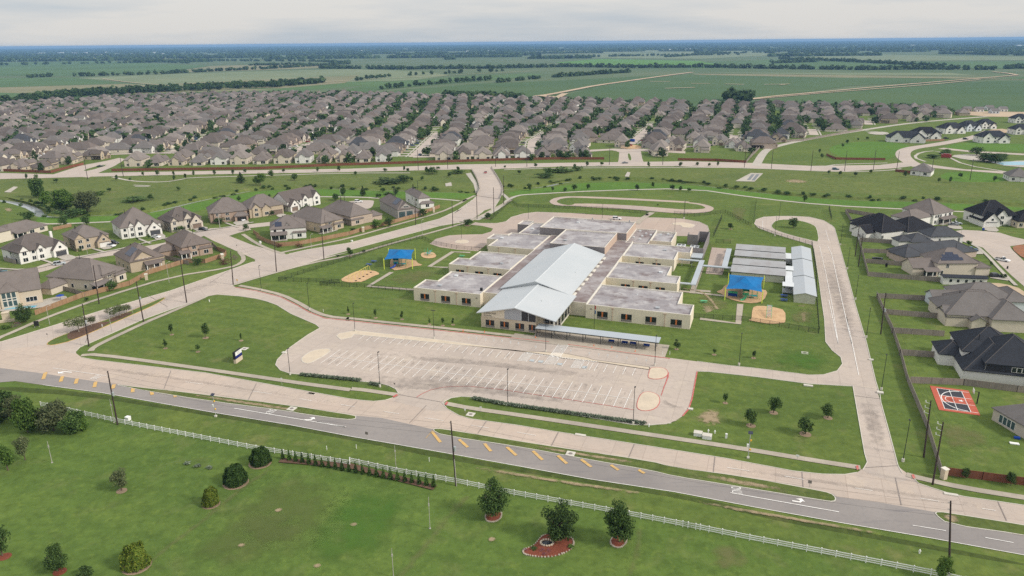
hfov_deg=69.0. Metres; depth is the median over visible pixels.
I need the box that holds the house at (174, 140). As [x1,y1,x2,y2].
[163,136,182,145]
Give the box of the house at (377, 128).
[372,127,386,131]
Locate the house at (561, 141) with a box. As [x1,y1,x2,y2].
[546,137,566,146]
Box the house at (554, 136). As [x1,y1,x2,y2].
[546,135,566,140]
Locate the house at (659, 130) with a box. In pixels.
[648,129,666,136]
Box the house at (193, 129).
[177,127,197,132]
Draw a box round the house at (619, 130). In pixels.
[609,128,624,132]
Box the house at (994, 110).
[988,108,999,113]
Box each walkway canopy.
[678,258,698,266]
[690,260,704,289]
[691,253,702,258]
[703,265,730,269]
[722,248,731,266]
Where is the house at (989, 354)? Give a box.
[931,326,1023,385]
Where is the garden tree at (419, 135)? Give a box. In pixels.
[416,132,423,139]
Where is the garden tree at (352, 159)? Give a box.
[345,152,354,162]
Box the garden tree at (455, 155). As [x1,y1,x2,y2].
[453,150,458,159]
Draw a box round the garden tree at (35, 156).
[31,150,37,159]
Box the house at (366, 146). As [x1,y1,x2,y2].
[358,142,379,152]
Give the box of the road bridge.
[471,166,502,198]
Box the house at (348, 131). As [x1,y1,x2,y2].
[340,128,354,138]
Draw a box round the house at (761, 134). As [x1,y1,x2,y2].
[749,132,775,142]
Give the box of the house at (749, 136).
[744,129,762,141]
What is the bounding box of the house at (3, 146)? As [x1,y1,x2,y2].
[0,143,13,150]
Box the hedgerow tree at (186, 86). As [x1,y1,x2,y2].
[183,84,189,89]
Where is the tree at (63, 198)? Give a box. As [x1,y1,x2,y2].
[49,188,73,209]
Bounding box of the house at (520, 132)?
[507,130,525,138]
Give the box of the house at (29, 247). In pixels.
[0,231,68,263]
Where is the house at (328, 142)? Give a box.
[310,139,338,146]
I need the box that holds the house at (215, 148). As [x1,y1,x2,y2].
[198,146,225,152]
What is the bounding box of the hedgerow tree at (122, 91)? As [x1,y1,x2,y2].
[118,89,126,93]
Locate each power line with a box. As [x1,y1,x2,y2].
[88,201,409,306]
[110,373,962,517]
[862,242,942,423]
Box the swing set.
[348,266,371,281]
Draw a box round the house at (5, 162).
[0,156,15,171]
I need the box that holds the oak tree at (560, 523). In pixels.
[540,498,578,543]
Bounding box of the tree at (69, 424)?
[57,409,85,433]
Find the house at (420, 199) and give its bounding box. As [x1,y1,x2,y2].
[405,181,434,208]
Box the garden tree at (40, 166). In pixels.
[37,163,44,170]
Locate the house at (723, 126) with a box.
[704,123,725,130]
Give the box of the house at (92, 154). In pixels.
[83,149,110,159]
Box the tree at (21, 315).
[11,303,32,321]
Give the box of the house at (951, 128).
[935,122,966,133]
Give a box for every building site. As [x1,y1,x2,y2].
[970,111,1023,116]
[992,129,1006,132]
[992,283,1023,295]
[1013,245,1023,256]
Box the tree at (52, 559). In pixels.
[43,542,68,571]
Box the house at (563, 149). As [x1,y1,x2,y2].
[555,147,572,156]
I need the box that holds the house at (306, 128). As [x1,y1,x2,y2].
[302,127,317,136]
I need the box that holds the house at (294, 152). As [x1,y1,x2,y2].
[275,148,296,157]
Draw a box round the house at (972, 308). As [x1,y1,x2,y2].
[928,289,1023,332]
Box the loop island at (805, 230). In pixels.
[771,219,818,241]
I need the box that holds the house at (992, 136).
[973,130,1010,142]
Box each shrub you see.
[17,211,35,219]
[46,208,85,217]
[105,280,118,289]
[118,540,151,572]
[120,196,145,201]
[190,258,203,264]
[201,485,219,507]
[214,217,224,223]
[218,258,231,264]
[222,463,248,487]
[248,445,271,467]
[287,449,291,460]
[293,451,297,461]
[300,452,304,462]
[306,452,310,463]
[313,454,317,465]
[333,457,336,469]
[339,459,344,470]
[353,462,357,473]
[374,466,378,477]
[380,467,385,478]
[387,467,392,479]
[395,469,399,480]
[402,471,406,481]
[409,471,413,482]
[417,473,421,484]
[423,473,428,485]
[431,474,435,487]
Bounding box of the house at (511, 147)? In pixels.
[494,143,518,153]
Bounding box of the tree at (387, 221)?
[383,218,393,225]
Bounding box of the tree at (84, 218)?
[80,214,90,223]
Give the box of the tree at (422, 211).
[420,208,426,215]
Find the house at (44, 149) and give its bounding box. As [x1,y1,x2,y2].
[26,142,48,152]
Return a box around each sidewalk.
[0,222,251,269]
[0,252,245,338]
[81,353,400,395]
[88,297,205,350]
[234,200,511,284]
[241,234,284,253]
[280,195,475,252]
[405,132,432,156]
[444,402,860,469]
[906,472,1023,499]
[963,241,1016,284]
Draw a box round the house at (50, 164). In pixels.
[30,158,58,169]
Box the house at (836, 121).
[826,118,845,124]
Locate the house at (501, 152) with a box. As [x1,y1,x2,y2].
[492,146,510,157]
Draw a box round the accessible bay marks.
[529,359,587,367]
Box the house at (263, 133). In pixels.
[250,130,272,140]
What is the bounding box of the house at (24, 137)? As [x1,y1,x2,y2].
[12,134,37,141]
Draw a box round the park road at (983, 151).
[939,148,1023,154]
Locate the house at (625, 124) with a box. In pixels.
[617,122,632,129]
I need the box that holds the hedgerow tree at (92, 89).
[89,87,96,95]
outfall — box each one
[5,186,17,192]
[736,173,762,181]
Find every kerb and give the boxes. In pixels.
[1,199,1022,504]
[235,287,697,415]
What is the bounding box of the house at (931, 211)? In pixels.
[890,198,957,224]
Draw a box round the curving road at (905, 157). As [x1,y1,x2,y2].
[895,130,984,166]
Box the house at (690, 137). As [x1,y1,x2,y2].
[686,131,699,143]
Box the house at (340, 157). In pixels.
[335,150,353,162]
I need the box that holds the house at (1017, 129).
[1007,124,1023,134]
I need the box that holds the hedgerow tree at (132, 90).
[127,85,134,93]
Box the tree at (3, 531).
[0,524,12,555]
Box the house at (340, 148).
[335,143,347,153]
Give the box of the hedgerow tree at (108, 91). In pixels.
[103,87,111,94]
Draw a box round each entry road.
[55,158,123,176]
[590,149,684,164]
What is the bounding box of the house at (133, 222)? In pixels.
[110,207,162,238]
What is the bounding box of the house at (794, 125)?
[782,122,804,132]
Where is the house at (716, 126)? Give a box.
[704,124,723,130]
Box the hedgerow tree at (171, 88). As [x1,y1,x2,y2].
[166,86,174,91]
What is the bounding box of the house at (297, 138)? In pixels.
[282,133,302,143]
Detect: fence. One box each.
[3,163,83,172]
[3,257,15,263]
[34,259,185,314]
[39,401,958,575]
[53,223,71,229]
[63,286,84,294]
[111,157,603,170]
[165,255,188,264]
[186,246,226,262]
[256,205,439,246]
[278,235,483,280]
[319,281,408,291]
[490,202,645,220]
[678,158,746,162]
[694,313,818,332]
[746,128,862,162]
[812,242,819,329]
[826,153,884,159]
[845,209,875,214]
[845,210,868,274]
[859,237,891,243]
[863,248,886,252]
[866,258,901,265]
[868,272,940,281]
[876,292,941,472]
[876,293,924,299]
[886,309,937,317]
[891,327,944,335]
[895,169,910,172]
[899,349,934,356]
[910,377,1023,392]
[926,139,943,140]
[947,467,1023,484]
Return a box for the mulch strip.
[279,458,436,489]
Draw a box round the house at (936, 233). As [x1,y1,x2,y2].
[891,226,964,245]
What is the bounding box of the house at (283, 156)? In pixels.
[273,148,294,163]
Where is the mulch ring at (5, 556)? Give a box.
[0,553,11,560]
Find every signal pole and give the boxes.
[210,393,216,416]
[747,431,752,458]
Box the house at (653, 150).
[648,142,668,155]
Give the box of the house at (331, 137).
[317,134,341,145]
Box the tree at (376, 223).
[370,219,382,227]
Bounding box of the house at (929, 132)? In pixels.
[910,127,941,138]
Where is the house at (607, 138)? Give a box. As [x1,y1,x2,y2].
[596,134,617,142]
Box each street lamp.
[507,368,508,405]
[632,386,635,423]
[880,354,886,390]
[901,419,910,461]
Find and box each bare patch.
[196,395,287,408]
[497,471,635,492]
[551,449,625,461]
[714,504,870,531]
[721,477,772,487]
[787,180,802,182]
[945,515,956,521]
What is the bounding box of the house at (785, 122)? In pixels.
[782,120,793,124]
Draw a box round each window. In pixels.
[25,296,37,301]
[399,211,404,217]
[420,293,428,300]
[441,296,449,302]
[462,298,470,305]
[486,320,493,326]
[500,321,508,328]
[515,323,523,330]
[521,311,535,321]
[529,325,535,331]
[597,311,607,318]
[621,314,631,321]
[645,316,655,324]
[670,319,681,327]
[998,414,1003,423]
[1002,417,1007,425]
[1006,419,1011,427]
[1010,421,1015,430]
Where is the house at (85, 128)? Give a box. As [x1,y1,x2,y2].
[79,126,93,131]
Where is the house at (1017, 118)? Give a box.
[1008,114,1023,122]
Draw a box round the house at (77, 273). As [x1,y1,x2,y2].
[41,256,126,294]
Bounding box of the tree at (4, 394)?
[0,390,12,421]
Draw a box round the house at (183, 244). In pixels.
[153,225,212,258]
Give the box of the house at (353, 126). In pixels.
[348,125,360,128]
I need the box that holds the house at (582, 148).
[574,145,591,156]
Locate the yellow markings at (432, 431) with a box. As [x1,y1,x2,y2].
[42,372,644,473]
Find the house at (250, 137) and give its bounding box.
[235,135,258,144]
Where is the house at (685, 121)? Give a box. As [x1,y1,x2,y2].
[679,120,692,126]
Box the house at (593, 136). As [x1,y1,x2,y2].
[583,131,598,141]
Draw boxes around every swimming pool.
[3,305,38,309]
[991,161,1023,165]
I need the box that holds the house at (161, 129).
[152,126,169,133]
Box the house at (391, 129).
[382,127,393,135]
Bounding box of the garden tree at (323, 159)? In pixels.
[321,155,328,162]
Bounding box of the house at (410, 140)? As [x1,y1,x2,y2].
[402,137,412,143]
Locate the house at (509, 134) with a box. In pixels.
[498,133,520,142]
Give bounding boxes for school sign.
[232,348,242,363]
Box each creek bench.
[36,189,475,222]
[509,182,1023,209]
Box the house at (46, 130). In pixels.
[43,129,61,132]
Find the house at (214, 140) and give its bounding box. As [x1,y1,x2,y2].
[200,135,223,146]
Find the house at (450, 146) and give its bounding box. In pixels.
[431,142,455,150]
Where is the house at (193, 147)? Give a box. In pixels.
[179,143,203,152]
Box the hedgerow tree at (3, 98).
[0,94,9,101]
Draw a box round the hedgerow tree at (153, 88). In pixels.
[149,85,156,92]
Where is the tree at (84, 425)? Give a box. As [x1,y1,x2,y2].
[76,416,89,430]
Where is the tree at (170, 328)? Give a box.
[168,323,172,333]
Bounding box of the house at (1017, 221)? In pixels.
[1010,210,1023,227]
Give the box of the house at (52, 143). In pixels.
[42,140,63,146]
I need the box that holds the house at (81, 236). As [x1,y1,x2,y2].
[61,224,110,250]
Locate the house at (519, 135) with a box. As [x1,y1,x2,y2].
[499,132,522,140]
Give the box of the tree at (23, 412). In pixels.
[8,395,40,431]
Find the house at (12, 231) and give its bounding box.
[0,220,47,242]
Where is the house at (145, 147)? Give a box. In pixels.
[132,141,158,152]
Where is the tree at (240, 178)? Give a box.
[236,172,246,182]
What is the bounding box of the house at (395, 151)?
[376,144,400,156]
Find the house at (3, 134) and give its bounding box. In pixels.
[0,132,13,136]
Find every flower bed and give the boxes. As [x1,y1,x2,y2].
[485,512,501,522]
[522,534,574,557]
[609,536,626,547]
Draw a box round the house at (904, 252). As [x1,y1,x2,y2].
[886,239,977,260]
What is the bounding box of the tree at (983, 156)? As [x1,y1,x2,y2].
[975,152,993,161]
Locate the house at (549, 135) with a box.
[545,134,566,138]
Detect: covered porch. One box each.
[782,282,793,293]
[785,253,791,263]
[785,271,792,288]
[786,266,793,270]
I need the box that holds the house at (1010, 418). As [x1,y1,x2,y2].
[991,403,1023,438]
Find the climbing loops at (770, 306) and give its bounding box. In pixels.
[766,305,771,316]
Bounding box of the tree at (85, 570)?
[76,565,93,575]
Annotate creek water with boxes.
[0,182,840,216]
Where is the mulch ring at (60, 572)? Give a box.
[52,567,66,575]
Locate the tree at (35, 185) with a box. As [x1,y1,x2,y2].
[27,174,43,197]
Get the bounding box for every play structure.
[390,258,407,268]
[740,289,759,300]
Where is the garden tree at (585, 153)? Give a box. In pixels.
[582,150,589,156]
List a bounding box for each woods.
[0,39,1023,62]
[0,50,1023,101]
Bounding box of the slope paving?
[466,173,478,191]
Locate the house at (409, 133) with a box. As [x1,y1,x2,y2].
[395,131,416,138]
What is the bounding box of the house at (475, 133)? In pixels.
[467,130,487,141]
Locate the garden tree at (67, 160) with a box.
[64,155,71,164]
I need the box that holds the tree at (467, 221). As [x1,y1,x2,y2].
[462,219,472,225]
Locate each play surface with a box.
[341,270,378,281]
[390,259,421,269]
[421,252,435,257]
[620,145,640,148]
[717,285,766,302]
[749,306,785,323]
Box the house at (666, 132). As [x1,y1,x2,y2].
[651,127,670,136]
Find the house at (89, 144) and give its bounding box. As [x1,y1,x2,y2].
[81,142,97,147]
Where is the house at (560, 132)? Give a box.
[548,131,568,139]
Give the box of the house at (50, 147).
[36,142,53,150]
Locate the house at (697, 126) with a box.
[687,122,702,130]
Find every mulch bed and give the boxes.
[67,321,108,339]
[109,312,131,321]
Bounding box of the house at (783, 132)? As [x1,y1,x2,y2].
[773,127,789,138]
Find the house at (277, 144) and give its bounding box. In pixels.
[264,143,280,147]
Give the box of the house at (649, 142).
[641,136,658,147]
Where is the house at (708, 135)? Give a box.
[699,131,720,140]
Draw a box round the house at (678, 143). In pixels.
[669,136,686,150]
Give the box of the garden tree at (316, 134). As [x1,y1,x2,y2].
[313,131,319,137]
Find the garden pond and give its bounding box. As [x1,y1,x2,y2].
[540,538,553,546]
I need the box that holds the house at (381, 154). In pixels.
[375,147,391,161]
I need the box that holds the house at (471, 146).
[455,142,477,154]
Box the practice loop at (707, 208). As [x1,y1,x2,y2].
[549,196,713,212]
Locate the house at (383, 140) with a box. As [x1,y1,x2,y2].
[366,134,385,143]
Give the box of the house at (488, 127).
[483,125,496,130]
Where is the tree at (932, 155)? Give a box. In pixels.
[926,154,938,157]
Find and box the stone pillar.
[940,466,949,479]
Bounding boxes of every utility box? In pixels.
[694,430,702,436]
[702,432,711,439]
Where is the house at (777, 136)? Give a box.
[771,132,786,141]
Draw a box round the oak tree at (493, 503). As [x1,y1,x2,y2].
[477,476,511,516]
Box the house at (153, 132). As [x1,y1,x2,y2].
[143,129,162,136]
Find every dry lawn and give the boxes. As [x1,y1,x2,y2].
[213,494,310,547]
[699,411,718,422]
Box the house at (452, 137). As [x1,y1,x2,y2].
[441,133,459,145]
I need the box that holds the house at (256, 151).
[250,146,267,159]
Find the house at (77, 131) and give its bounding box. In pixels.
[74,130,91,138]
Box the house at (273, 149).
[259,144,278,154]
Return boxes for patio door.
[272,235,285,239]
[923,271,935,275]
[938,219,950,223]
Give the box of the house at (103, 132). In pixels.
[93,130,107,135]
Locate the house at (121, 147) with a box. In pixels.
[105,142,131,152]
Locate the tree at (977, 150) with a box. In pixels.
[968,146,985,154]
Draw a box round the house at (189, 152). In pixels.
[174,148,195,158]
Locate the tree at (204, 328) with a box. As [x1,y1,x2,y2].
[200,323,209,337]
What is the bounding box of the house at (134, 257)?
[113,242,165,272]
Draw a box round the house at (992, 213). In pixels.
[963,200,1017,226]
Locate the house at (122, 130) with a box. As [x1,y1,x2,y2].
[113,129,131,133]
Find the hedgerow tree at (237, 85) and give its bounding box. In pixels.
[234,83,242,88]
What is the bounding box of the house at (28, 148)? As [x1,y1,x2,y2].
[9,143,41,156]
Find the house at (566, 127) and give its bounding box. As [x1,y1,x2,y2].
[557,124,571,129]
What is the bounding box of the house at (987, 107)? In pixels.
[984,105,994,109]
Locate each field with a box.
[0,61,205,75]
[0,77,119,86]
[0,81,381,97]
[0,84,267,93]
[84,69,445,85]
[175,75,358,87]
[187,64,317,71]
[346,73,540,91]
[388,75,662,98]
[535,50,685,53]
[556,59,726,67]
[564,74,981,106]
[573,51,780,58]
[696,74,995,77]
[705,59,961,69]
[742,73,976,75]
[771,81,1023,111]
[804,55,1023,60]
[909,61,1023,68]
[998,77,1023,78]
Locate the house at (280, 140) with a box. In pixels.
[265,138,290,147]
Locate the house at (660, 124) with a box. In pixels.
[656,121,670,126]
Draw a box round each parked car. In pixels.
[53,260,65,265]
[106,242,115,246]
[989,272,1001,276]
[994,256,1010,261]
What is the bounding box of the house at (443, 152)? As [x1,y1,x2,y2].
[435,145,452,159]
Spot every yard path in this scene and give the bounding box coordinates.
[366,272,413,289]
[428,251,469,267]
[636,212,653,223]
[679,290,723,295]
[689,267,703,292]
[700,304,742,323]
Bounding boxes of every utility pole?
[81,304,89,345]
[93,265,99,303]
[107,371,118,424]
[136,281,143,321]
[180,260,186,302]
[230,251,233,284]
[450,421,456,485]
[855,225,859,256]
[858,235,862,266]
[880,293,885,333]
[923,400,931,457]
[931,421,943,484]
[947,500,951,574]
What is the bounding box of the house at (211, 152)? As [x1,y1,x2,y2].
[197,149,216,156]
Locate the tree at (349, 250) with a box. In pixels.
[347,247,352,254]
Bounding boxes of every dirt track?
[534,72,691,95]
[725,74,971,78]
[753,75,1013,98]
[755,79,980,98]
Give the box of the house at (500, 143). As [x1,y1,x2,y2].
[492,141,518,150]
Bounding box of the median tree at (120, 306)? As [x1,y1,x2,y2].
[112,304,127,315]
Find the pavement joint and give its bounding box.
[86,227,1006,519]
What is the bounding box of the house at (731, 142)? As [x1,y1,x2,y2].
[724,137,741,147]
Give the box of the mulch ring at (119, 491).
[116,488,126,493]
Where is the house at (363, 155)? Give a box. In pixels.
[355,149,372,162]
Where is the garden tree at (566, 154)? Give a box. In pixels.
[562,150,571,157]
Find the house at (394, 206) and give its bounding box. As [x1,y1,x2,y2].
[379,188,420,218]
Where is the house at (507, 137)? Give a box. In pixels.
[495,136,518,142]
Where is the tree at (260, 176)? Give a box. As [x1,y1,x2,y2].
[252,172,265,185]
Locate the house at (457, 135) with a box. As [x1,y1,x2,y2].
[442,131,462,142]
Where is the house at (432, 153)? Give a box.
[429,146,453,155]
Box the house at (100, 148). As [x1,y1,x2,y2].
[85,146,109,152]
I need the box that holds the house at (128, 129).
[121,127,133,132]
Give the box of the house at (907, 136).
[885,131,926,142]
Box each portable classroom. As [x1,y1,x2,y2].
[730,264,785,282]
[732,258,785,268]
[734,250,785,261]
[735,244,785,252]
[791,246,811,260]
[792,258,813,277]
[793,275,816,303]
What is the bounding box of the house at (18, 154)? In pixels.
[0,149,28,158]
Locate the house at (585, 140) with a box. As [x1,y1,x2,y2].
[574,136,590,145]
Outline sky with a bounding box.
[0,0,1023,47]
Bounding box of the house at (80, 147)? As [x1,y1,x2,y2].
[66,142,90,153]
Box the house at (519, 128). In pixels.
[509,125,528,136]
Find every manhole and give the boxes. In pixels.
[286,406,296,410]
[466,412,474,416]
[565,451,575,456]
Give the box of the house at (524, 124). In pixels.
[519,122,533,128]
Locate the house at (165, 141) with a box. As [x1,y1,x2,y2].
[157,138,175,147]
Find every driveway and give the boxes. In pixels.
[25,119,921,159]
[57,254,74,259]
[152,234,164,239]
[234,220,248,224]
[948,225,961,228]
[982,227,997,231]
[990,275,1007,279]
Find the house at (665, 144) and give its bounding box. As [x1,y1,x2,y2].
[650,139,669,149]
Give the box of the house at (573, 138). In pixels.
[569,132,589,143]
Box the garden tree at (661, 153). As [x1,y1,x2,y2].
[658,147,666,156]
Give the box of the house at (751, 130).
[743,128,767,139]
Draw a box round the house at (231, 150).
[225,147,239,154]
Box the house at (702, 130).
[701,127,719,131]
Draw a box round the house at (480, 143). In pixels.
[469,140,489,149]
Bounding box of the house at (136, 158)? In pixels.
[123,151,150,166]
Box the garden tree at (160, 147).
[156,144,163,151]
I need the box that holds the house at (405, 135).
[394,133,415,142]
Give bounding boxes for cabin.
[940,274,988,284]
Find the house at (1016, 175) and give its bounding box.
[1003,168,1023,181]
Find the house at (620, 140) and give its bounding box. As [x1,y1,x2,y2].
[614,134,629,147]
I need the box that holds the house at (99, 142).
[84,138,107,147]
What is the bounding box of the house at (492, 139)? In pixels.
[472,135,494,144]
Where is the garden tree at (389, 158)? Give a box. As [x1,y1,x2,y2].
[387,154,392,161]
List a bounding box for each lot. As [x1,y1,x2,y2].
[208,216,911,482]
[430,212,708,250]
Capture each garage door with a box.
[56,250,66,255]
[100,242,108,247]
[150,230,160,235]
[193,223,201,228]
[273,210,282,214]
[986,223,996,226]
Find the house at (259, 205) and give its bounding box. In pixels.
[242,193,283,217]
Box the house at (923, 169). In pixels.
[910,163,934,176]
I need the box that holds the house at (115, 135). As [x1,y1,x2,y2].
[103,132,122,142]
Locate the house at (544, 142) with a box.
[541,139,568,147]
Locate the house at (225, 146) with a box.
[219,140,241,150]
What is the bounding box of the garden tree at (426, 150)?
[421,147,431,153]
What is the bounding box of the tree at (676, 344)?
[673,339,680,348]
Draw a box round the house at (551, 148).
[544,143,564,153]
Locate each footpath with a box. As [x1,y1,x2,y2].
[40,221,109,223]
[113,173,346,181]
[320,196,378,198]
[475,188,963,219]
[504,167,894,171]
[758,163,872,166]
[914,151,1006,171]
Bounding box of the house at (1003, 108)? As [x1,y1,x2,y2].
[998,106,1008,111]
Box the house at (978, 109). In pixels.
[973,107,983,111]
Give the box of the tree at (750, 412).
[744,408,757,425]
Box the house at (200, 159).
[189,153,210,165]
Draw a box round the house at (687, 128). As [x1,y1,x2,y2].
[685,126,697,132]
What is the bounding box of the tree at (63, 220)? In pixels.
[57,216,66,224]
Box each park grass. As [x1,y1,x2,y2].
[829,142,908,159]
[940,172,1005,181]
[945,142,1023,151]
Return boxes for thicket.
[373,177,406,183]
[396,175,410,180]
[425,167,437,173]
[451,169,464,173]
[534,172,552,177]
[543,168,552,172]
[549,166,573,171]
[572,166,582,170]
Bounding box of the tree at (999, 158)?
[986,153,1007,161]
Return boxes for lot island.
[301,348,329,363]
[337,330,649,369]
[455,240,468,243]
[637,391,659,410]
[648,367,667,378]
[672,222,694,227]
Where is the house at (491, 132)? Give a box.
[485,129,496,137]
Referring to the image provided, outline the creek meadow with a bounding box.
[0,168,1023,211]
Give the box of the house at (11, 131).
[6,128,24,133]
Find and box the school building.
[413,216,709,334]
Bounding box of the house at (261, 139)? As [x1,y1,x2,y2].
[249,135,265,144]
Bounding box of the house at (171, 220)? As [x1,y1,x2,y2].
[157,206,203,231]
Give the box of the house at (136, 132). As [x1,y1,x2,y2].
[128,131,153,139]
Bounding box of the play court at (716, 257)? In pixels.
[706,247,726,274]
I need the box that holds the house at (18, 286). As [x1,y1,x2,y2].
[0,267,42,308]
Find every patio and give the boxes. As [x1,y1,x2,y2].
[0,296,66,310]
[869,132,886,134]
[952,154,990,161]
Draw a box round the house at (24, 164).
[6,158,37,169]
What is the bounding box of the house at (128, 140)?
[119,137,139,145]
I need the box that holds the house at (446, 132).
[439,130,463,140]
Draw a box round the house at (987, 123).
[975,119,996,128]
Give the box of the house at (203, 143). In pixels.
[193,140,213,146]
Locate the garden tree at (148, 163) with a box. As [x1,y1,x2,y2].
[144,159,152,167]
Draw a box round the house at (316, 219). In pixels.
[291,201,343,233]
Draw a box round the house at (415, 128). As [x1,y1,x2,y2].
[404,126,417,131]
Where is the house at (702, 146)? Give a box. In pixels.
[694,139,710,152]
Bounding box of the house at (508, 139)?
[495,138,517,144]
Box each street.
[0,169,498,353]
[10,222,269,271]
[38,152,175,156]
[205,228,290,266]
[296,142,312,152]
[409,132,437,156]
[413,154,513,157]
[527,132,543,153]
[617,144,711,151]
[630,123,652,143]
[808,129,818,134]
[864,120,872,124]
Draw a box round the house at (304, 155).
[295,148,313,162]
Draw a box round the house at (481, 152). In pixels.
[473,146,491,158]
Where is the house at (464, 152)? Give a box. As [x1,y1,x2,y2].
[456,145,470,159]
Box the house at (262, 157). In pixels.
[252,151,272,163]
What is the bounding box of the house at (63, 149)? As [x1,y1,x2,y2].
[51,145,76,154]
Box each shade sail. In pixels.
[383,248,415,268]
[724,273,764,302]
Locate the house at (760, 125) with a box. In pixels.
[749,123,767,129]
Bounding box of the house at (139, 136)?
[131,134,150,141]
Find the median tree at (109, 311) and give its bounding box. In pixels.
[103,306,122,316]
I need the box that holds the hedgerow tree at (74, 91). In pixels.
[71,87,77,96]
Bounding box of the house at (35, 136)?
[24,133,39,140]
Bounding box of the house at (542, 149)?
[534,146,550,156]
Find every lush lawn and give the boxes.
[343,506,391,545]
[791,356,817,366]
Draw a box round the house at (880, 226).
[849,213,933,238]
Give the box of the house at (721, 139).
[712,134,728,145]
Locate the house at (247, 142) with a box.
[236,137,257,148]
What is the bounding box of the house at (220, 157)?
[210,150,231,164]
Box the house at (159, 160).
[150,154,169,166]
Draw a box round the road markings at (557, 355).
[47,223,1022,554]
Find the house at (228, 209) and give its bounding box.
[206,197,248,222]
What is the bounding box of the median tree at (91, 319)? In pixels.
[86,316,95,325]
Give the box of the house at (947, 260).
[901,247,991,276]
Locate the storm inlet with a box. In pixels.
[944,492,958,496]
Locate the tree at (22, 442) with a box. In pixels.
[11,434,29,459]
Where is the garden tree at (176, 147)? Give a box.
[173,144,179,150]
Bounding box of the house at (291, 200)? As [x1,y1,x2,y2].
[273,186,320,211]
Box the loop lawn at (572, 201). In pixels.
[557,198,704,208]
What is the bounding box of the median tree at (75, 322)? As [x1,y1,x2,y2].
[63,315,87,331]
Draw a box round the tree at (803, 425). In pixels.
[797,416,814,433]
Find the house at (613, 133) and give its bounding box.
[600,132,619,136]
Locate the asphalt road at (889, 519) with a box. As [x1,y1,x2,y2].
[0,368,1023,554]
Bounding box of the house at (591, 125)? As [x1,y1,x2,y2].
[585,123,601,127]
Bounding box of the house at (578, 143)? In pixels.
[569,139,588,152]
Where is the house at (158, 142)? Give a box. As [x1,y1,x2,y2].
[149,140,170,150]
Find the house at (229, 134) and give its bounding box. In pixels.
[219,131,234,138]
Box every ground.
[0,110,1023,575]
[704,306,712,311]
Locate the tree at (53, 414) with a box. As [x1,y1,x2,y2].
[34,398,69,433]
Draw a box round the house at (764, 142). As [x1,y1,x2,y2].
[749,136,777,148]
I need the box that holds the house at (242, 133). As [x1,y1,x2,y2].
[233,132,248,139]
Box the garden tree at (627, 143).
[625,140,629,146]
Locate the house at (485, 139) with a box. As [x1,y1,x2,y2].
[472,137,493,146]
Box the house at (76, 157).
[57,151,82,164]
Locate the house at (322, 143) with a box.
[310,142,328,145]
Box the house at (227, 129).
[217,128,235,133]
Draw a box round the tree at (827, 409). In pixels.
[820,402,833,417]
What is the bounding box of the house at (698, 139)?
[693,135,707,147]
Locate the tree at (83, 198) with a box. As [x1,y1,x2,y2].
[71,190,100,211]
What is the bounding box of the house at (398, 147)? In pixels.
[379,143,403,152]
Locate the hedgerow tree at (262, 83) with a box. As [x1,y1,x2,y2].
[259,81,265,86]
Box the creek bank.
[0,178,1023,216]
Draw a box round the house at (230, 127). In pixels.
[219,125,237,133]
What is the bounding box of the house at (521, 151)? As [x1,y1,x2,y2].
[513,145,530,157]
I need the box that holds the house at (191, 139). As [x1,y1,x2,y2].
[177,133,193,140]
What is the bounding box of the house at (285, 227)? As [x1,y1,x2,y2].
[269,215,306,240]
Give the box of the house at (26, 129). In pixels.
[18,127,34,132]
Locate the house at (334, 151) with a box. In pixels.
[318,146,338,157]
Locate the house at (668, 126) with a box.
[661,123,673,129]
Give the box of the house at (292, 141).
[276,135,297,146]
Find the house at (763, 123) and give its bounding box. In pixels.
[750,121,768,126]
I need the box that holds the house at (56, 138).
[44,135,68,144]
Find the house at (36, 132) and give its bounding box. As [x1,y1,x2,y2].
[32,130,45,135]
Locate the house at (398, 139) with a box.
[385,136,409,147]
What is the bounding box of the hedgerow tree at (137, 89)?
[135,85,141,91]
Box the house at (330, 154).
[316,150,333,162]
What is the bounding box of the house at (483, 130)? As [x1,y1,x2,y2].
[470,128,489,135]
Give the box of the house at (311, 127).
[300,125,316,131]
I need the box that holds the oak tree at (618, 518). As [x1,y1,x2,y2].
[603,497,635,542]
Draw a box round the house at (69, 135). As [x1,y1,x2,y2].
[57,132,80,141]
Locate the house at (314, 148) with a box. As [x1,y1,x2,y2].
[306,144,327,153]
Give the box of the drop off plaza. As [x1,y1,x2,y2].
[510,323,668,356]
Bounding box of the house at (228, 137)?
[221,134,233,139]
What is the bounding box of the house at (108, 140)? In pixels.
[97,136,113,145]
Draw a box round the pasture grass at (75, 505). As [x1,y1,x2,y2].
[0,382,929,575]
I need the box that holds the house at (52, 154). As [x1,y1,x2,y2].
[39,151,62,160]
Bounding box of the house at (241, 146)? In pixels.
[228,144,250,150]
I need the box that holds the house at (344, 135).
[332,131,349,139]
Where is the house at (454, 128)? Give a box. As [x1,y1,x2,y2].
[444,127,461,131]
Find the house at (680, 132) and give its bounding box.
[670,128,689,138]
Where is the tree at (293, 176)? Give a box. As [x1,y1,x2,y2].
[290,173,297,179]
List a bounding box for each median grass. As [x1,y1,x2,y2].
[47,297,164,344]
[83,165,105,170]
[117,384,355,419]
[433,428,835,501]
[935,512,1023,535]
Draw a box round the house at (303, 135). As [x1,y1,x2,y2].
[288,129,310,142]
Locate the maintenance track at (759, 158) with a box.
[751,116,988,165]
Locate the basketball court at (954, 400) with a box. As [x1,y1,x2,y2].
[930,386,979,415]
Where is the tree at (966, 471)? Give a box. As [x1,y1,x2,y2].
[961,467,969,478]
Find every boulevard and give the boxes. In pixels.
[0,161,1003,178]
[0,341,1023,524]
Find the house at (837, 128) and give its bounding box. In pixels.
[825,124,847,131]
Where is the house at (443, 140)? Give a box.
[431,139,454,145]

